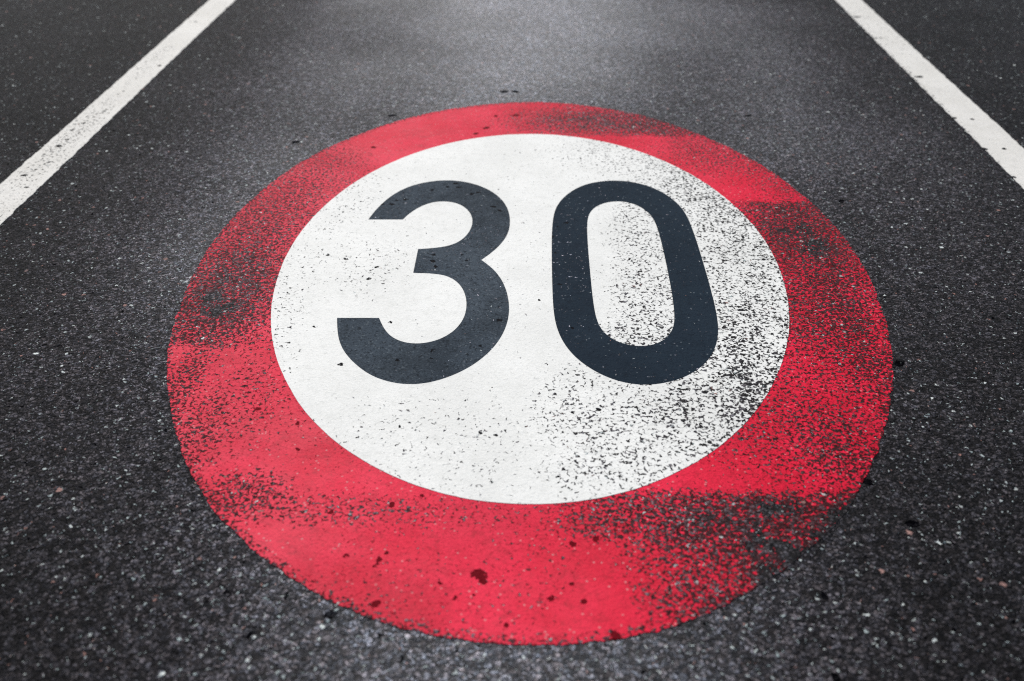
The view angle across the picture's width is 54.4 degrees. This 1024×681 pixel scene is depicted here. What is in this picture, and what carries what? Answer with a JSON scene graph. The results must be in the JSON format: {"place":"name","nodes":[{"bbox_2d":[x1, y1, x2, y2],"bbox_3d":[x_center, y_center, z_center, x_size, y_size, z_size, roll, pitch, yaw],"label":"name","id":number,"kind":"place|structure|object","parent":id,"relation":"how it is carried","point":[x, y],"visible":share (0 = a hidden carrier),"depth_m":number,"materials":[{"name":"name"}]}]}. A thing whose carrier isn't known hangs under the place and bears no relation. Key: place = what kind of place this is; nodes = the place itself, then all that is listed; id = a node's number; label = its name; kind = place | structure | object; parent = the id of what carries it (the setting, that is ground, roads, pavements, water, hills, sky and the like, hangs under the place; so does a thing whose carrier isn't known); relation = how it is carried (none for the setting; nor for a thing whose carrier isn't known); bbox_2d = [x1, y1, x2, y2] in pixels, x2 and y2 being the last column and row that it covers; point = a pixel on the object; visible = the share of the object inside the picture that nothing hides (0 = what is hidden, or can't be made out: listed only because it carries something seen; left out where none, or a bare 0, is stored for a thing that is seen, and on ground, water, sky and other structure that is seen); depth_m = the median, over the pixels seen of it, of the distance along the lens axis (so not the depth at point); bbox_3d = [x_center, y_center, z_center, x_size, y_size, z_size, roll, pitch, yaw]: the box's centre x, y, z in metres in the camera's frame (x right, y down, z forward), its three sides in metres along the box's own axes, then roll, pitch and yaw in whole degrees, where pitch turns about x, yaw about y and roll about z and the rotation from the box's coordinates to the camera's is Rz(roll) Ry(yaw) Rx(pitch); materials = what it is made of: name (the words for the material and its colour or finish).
{"place":"outdoors","nodes":[
{"label":"outdoors","id":0,"kind":"place"},
{"bbox_2d":[0,0,1023,680],"bbox_3d":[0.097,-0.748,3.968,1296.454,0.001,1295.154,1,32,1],"label":"road","id":1,"kind":"structure","parent":0,"point":[126,554],"depth_m":3.06,"materials":[{"name":"black asphalt"}]},
{"bbox_2d":[0,0,234,224],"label":"lane line","id":2,"kind":"object","parent":1,"relation":"on","point":[24,182],"visible":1,"depth_m":4.33,"materials":[{"name":"white paint"}]},
{"bbox_2d":[167,102,892,645],"bbox_3d":[0.059,-0.249,3.180,2.119,0.003,3.073,1,32,1],"label":"speed limit marking","id":3,"kind":"object","parent":1,"relation":"on","point":[533,374],"visible":1,"depth_m":2.65,"materials":[{"name":"red paint"}]},
{"bbox_2d":[836,0,1023,188],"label":"lane line","id":4,"kind":"object","parent":1,"relation":"on","point":[997,142],"visible":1,"depth_m":4.57,"materials":[{"name":"white paint"}]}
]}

